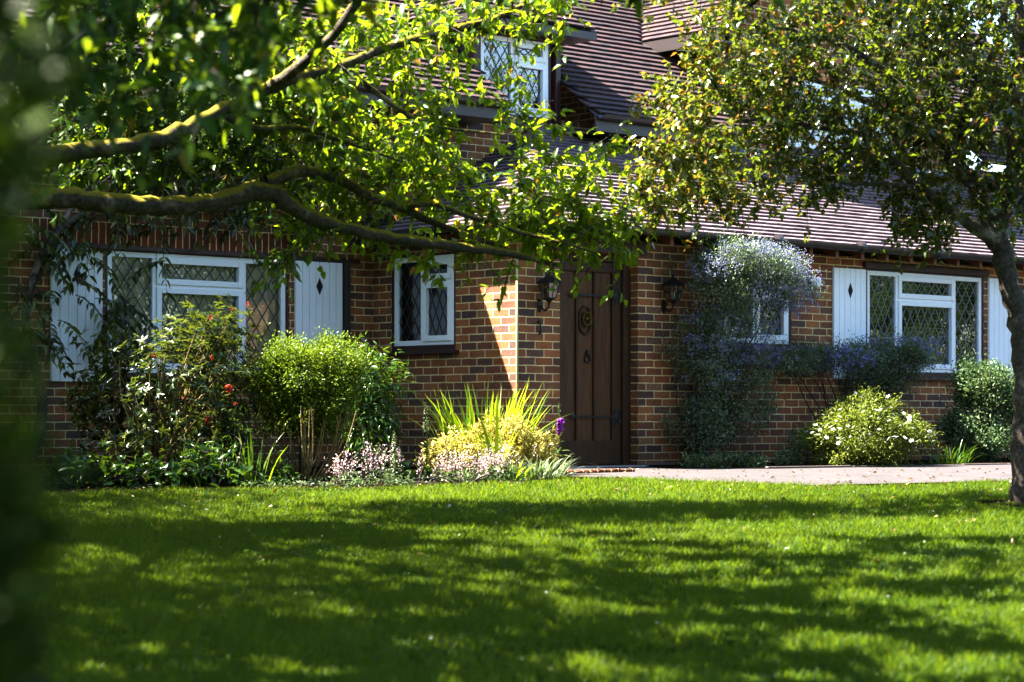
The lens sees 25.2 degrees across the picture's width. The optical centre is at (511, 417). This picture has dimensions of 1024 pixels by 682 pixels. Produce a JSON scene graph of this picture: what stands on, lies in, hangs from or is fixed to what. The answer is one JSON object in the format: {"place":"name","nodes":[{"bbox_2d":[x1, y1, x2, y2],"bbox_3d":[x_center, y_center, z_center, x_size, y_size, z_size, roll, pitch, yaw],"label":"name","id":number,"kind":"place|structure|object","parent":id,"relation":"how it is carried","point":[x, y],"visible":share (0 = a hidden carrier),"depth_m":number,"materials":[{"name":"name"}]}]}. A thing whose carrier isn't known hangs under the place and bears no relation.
{"place":"outdoors","nodes":[
{"label":"outdoors","id":0,"kind":"place"},
{"bbox_2d":[47,466,565,494],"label":"bed soil","id":1,"kind":"structure","parent":0,"point":[51,488],"depth_m":18.04,"materials":[{"name":"brown soil"}]},
{"bbox_2d":[28,439,252,488],"bbox_3d":[-2.886,0.394,17.845,1.742,0.469,0.577,0,0,0],"label":"leafy groundcover","id":2,"kind":"object","parent":1,"relation":"on","point":[175,475],"visible":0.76,"depth_m":17.78,"materials":[{"name":"green plant"}]},
{"bbox_2d":[59,292,274,481],"bbox_3d":[-2.787,-0.235,18.492,1.761,1.575,1.502,0,0,0],"label":"rhododendron","id":3,"kind":"object","parent":1,"relation":"on","point":[173,434],"visible":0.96,"depth_m":18.39,"materials":[{"name":"green plant"}]},
{"bbox_2d":[0,87,468,471],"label":"wisteria","id":4,"kind":"object","parent":1,"relation":"on","point":[54,252],"visible":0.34,"depth_m":20.32,"materials":[{"name":"green plant"}]},
{"bbox_2d":[179,405,308,486],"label":"bed perennials","id":5,"kind":"object","parent":1,"relation":"on","point":[237,444],"visible":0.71,"depth_m":18.14,"materials":[{"name":"green plant"}]},
{"bbox_2d":[220,429,287,484],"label":"strap leaf plant","id":6,"kind":"object","parent":1,"relation":"on","point":[250,460],"visible":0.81,"depth_m":18.04,"materials":[{"name":"green plant"}]},
{"bbox_2d":[222,322,379,479],"bbox_3d":[-1.731,-0.122,18.753,1.289,1.322,1.013,0,0,0],"label":"privet bush","id":7,"kind":"object","parent":1,"relation":"on","point":[296,404],"visible":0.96,"depth_m":18.58,"materials":[{"name":"green plant"}]},
{"bbox_2d":[324,451,377,482],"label":"pink flowers","id":8,"kind":"object","parent":1,"relation":"on","point":[346,464],"visible":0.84,"depth_m":18.26,"materials":[{"name":"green plant"}]},
{"bbox_2d":[312,332,420,471],"bbox_3d":[-1.238,-0.106,19.621,0.942,1.280,0.922,0,0,0],"label":"laurel bush","id":9,"kind":"object","parent":1,"relation":"on","point":[383,421],"visible":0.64,"depth_m":19.55,"materials":[{"name":"green plant"}]},
{"bbox_2d":[347,380,396,475],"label":"foxglove plant","id":10,"kind":"object","parent":1,"relation":"on","point":[360,445],"visible":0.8,"depth_m":18.90,"materials":[{"name":"green plant"}]},
{"bbox_2d":[358,441,403,480],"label":"pink flowers","id":11,"kind":"object","parent":1,"relation":"on","point":[378,472],"visible":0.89,"depth_m":18.37,"materials":[{"name":"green plant"}]},
{"bbox_2d":[239,465,530,487],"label":"edge herbs","id":12,"kind":"object","parent":1,"relation":"on","point":[396,481],"visible":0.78,"depth_m":17.91,"materials":[{"name":"green plant"}]},
{"bbox_2d":[383,431,404,482],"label":"silver plant","id":13,"kind":"object","parent":1,"relation":"on","point":[395,461],"visible":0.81,"depth_m":18.30,"materials":[{"name":"green plant"}]},
{"bbox_2d":[395,461,434,480],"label":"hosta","id":14,"kind":"object","parent":1,"relation":"on","point":[413,471],"visible":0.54,"depth_m":18.54,"materials":[{"name":"green plant"}]},
{"bbox_2d":[413,449,501,482],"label":"pink flowers","id":15,"kind":"object","parent":1,"relation":"on","point":[460,473],"visible":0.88,"depth_m":18.32,"materials":[{"name":"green plant"}]},
{"bbox_2d":[411,402,564,475],"bbox_3d":[-0.202,0.197,19.194,1.291,0.656,0.893,0,0,0],"label":"golden shrub","id":16,"kind":"object","parent":1,"relation":"on","point":[521,446],"visible":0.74,"depth_m":19.12,"materials":[{"name":"yellow plant"}]},
{"bbox_2d":[413,378,575,471],"bbox_3d":[-0.220,0.065,19.807,1.576,0.874,1.098,0,0,0],"label":"iris clump","id":17,"kind":"object","parent":1,"relation":"on","point":[454,421],"visible":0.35,"depth_m":19.73,"materials":[{"name":"plant"}]},
{"bbox_2d":[458,443,537,480],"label":"pink flowers","id":18,"kind":"object","parent":1,"relation":"on","point":[495,470],"visible":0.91,"depth_m":18.47,"materials":[{"name":"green plant"}]},
{"bbox_2d":[478,397,518,470],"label":"iris clump","id":19,"kind":"object","parent":1,"relation":"on","point":[496,440],"visible":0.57,"depth_m":18.73,"materials":[{"name":"green plant"}]},
{"bbox_2d":[489,459,545,479],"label":"strap leaf plant","id":20,"kind":"object","parent":1,"relation":"on","point":[518,472],"visible":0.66,"depth_m":18.54,"materials":[{"name":"plant"}]},
{"bbox_2d":[468,456,597,478],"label":"strap leaf plant","id":21,"kind":"object","parent":1,"relation":"on","point":[542,472],"visible":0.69,"depth_m":18.67,"materials":[{"name":"green plant"}]},
{"bbox_2d":[550,404,570,470],"bbox_3d":[0.402,0.195,19.174,0.201,0.645,0.197,0,0,0],"label":"foxglove","id":22,"kind":"object","parent":1,"relation":"on","point":[559,422],"visible":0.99,"depth_m":19.18,"materials":[{"name":"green plant"}]},
{"bbox_2d":[422,402,431,467],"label":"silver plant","id":23,"kind":"object","parent":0,"point":[428,429],"visible":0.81,"depth_m":19.00,"materials":[{"name":"green plant"}]},
{"bbox_2d":[1,468,1023,681],"bbox_3d":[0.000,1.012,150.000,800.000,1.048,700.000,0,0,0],"label":"lawn ground","id":24,"kind":"structure","parent":0,"point":[649,649],"depth_m":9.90,"materials":[{"name":"green plant"}]},
{"bbox_2d":[0,0,96,681],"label":"conifer hedge","id":25,"kind":"object","parent":24,"relation":"on","point":[35,99],"visible":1,"depth_m":2.38,"materials":[{"name":"green plant"}]},
{"bbox_2d":[0,0,968,312],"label":"mossy tree","id":26,"kind":"object","parent":24,"relation":"on","point":[252,42],"visible":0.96,"depth_m":15.25,"materials":[{"name":"green plant"}]},
{"bbox_2d":[0,0,1023,471],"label":"brick house","id":27,"kind":"structure","parent":24,"relation":"on","point":[602,372],"depth_m":22.41,"materials":[{"name":"brown brick"}]},
{"bbox_2d":[105,249,288,383],"bbox_3d":[-3.121,-0.927,21.545,2.150,1.210,0.750,0,0,-42],"label":"window","id":28,"kind":"structure","parent":27,"relation":"in","point":[197,279],"depth_m":21.32,"materials":[{"name":"white wood"}]},
{"bbox_2d":[384,252,458,355],"bbox_3d":[-0.619,-1.097,22.324,0.750,0.970,1.070,0,0,-42],"label":"window","id":29,"kind":"structure","parent":27,"relation":"in","point":[423,320],"depth_m":22.32,"materials":[{"name":"white wood"}]},
{"bbox_2d":[479,32,550,122],"bbox_3d":[-0.194,-3.552,24.190,1.020,0.880,0.702,0,0,-42],"label":"window","id":30,"kind":"structure","parent":27,"relation":"in","point":[541,91],"depth_m":24.20,"materials":[{"name":"white wood"}]},
{"bbox_2d":[536,272,561,311],"bbox_3d":[0.316,-1.176,21.220,0.175,0.394,0.259,0,0,-42],"label":"wall lantern","id":31,"kind":"object","parent":27,"relation":"attached to","point":[545,283],"depth_m":21.19,"materials":[{"name":"black metal"}]},
{"bbox_2d":[560,252,630,465],"bbox_3d":[0.734,-0.542,21.922,1.040,2.060,0.100,0,0,-42],"label":"front door","id":32,"kind":"structure","parent":27,"relation":"in","point":[595,340],"depth_m":21.96,"materials":[{"name":"brown wood"}]},
{"bbox_2d":[660,273,685,313],"bbox_3d":[1.541,-1.216,22.326,0.175,0.394,0.259,0,0,-42],"label":"wall lantern","id":33,"kind":"object","parent":27,"relation":"attached to","point":[673,286],"depth_m":22.29,"materials":[{"name":"black metal"}]},
{"bbox_2d":[723,269,797,352],"bbox_3d":[2.283,-1.092,23.554,1.150,0.840,0.750,0,0,-42],"label":"window","id":34,"kind":"structure","parent":27,"relation":"in","point":[785,325],"depth_m":23.58,"materials":[{"name":"white wood"}]},
{"bbox_2d":[808,263,820,287],"bbox_3d":[3.159,-1.492,23.819,0.104,0.280,0.123,0,0,-42],"label":"security light","id":35,"kind":"object","parent":27,"relation":"attached to","point":[817,282],"visible":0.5,"depth_m":23.77,"materials":[{"name":"white metal"}]},
{"bbox_2d":[787,78,895,163],"bbox_3d":[3.788,-3.557,27.776,2.200,0.910,0.750,0,0,-42],"label":"window","id":36,"kind":"structure","parent":27,"relation":"in","point":[815,85],"depth_m":27.63,"materials":[{"name":"white wood"}]},
{"bbox_2d":[866,268,985,380],"bbox_3d":[4.340,-1.007,25.411,2.190,1.190,0.750,0,0,-42],"label":"window","id":37,"kind":"structure","parent":27,"relation":"in","point":[951,306],"depth_m":25.54,"materials":[{"name":"white wood"}]},
{"bbox_2d":[60,467,1013,572],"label":"leaf litter","id":38,"kind":"object","parent":24,"relation":"on","point":[617,477],"visible":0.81,"depth_m":17.15,"materials":[{"name":"brown plant"}]},
{"bbox_2d":[604,0,1023,505],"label":"round leaved tree","id":39,"kind":"object","parent":24,"relation":"on","point":[782,69],"visible":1,"depth_m":16.00,"materials":[{"name":"green plant"}]},
{"bbox_2d":[557,464,1011,484],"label":"garden path","id":40,"kind":"structure","parent":0,"point":[855,476],"depth_m":19.19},
{"bbox_2d":[561,470,585,475],"bbox_3d":[0.523,0.486,19.476,0.200,0.075,0.090,-1,4,-24],"label":"edging brick","id":41,"kind":"object","parent":40,"relation":"on","point":[579,471],"visible":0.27,"depth_m":19.45,"materials":[{"name":"beige brick"}]},
{"bbox_2d":[592,469,613,471],"bbox_3d":[0.775,0.485,19.723,0.200,0.075,0.090,1,-7,-8],"label":"edging brick","id":42,"kind":"object","parent":40,"relation":"on","point":[610,470],"visible":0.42,"depth_m":19.69,"materials":[{"name":"red brick"}]},
{"bbox_2d":[674,463,1010,468],"bbox_3d":[7.590,0.480,24.804,14.484,0.077,0.443,0,0,-34],"label":"path edging","id":43,"kind":"object","parent":40,"relation":"on","point":[783,467],"visible":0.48,"depth_m":21.49,"materials":[{"name":"brown stone"}]},
{"bbox_2d":[647,458,1010,467],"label":"bed soil","id":44,"kind":"structure","parent":0,"point":[916,462],"depth_m":22.99,"materials":[{"name":"brown soil"}]},
{"bbox_2d":[679,447,770,467],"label":"variegated groundcover","id":45,"kind":"object","parent":44,"relation":"on","point":[733,460],"visible":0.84,"depth_m":21.30,"materials":[{"name":"green plant"}]},
{"bbox_2d":[652,225,828,463],"bbox_3d":[2.247,-0.712,22.531,1.889,2.452,1.172,0,0,-15],"label":"ceanothus","id":46,"kind":"object","parent":44,"relation":"on","point":[775,267],"visible":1,"depth_m":22.37,"materials":[{"name":"green plant"}]},
{"bbox_2d":[767,421,834,465],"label":"grey green shrub","id":47,"kind":"object","parent":44,"relation":"on","point":[794,460],"visible":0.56,"depth_m":22.24,"materials":[{"name":"green plant"}]},
{"bbox_2d":[763,322,948,459],"bbox_3d":[3.497,-0.249,23.887,2.394,1.528,1.059,0,0,-36],"label":"ceanothus","id":48,"kind":"object","parent":44,"relation":"on","point":[903,358],"visible":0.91,"depth_m":24.01,"materials":[{"name":"blue plant"}]},
{"bbox_2d":[787,382,944,466],"bbox_3d":[3.396,0.083,21.984,1.498,0.867,1.080,0,0,0],"label":"white flowered shrub","id":49,"kind":"object","parent":44,"relation":"on","point":[880,443],"visible":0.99,"depth_m":21.88,"materials":[{"name":"green plant"}]},
{"bbox_2d":[898,441,989,463],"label":"strap leaf plant","id":50,"kind":"object","parent":44,"relation":"on","point":[948,460],"visible":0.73,"depth_m":22.90,"materials":[{"name":"green plant"}]},
{"bbox_2d":[932,351,1014,461],"bbox_3d":[4.893,-0.095,23.936,1.059,1.220,1.090,0,0,41],"label":"variegated shrub","id":51,"kind":"object","parent":44,"relation":"on","point":[958,426],"visible":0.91,"depth_m":23.81,"materials":[{"name":"green plant"}]},
{"bbox_2d":[953,0,1023,171],"label":"sky","id":52,"kind":"structure","parent":0,"point":[996,167],"materials":[{"name":"white"}]}
]}

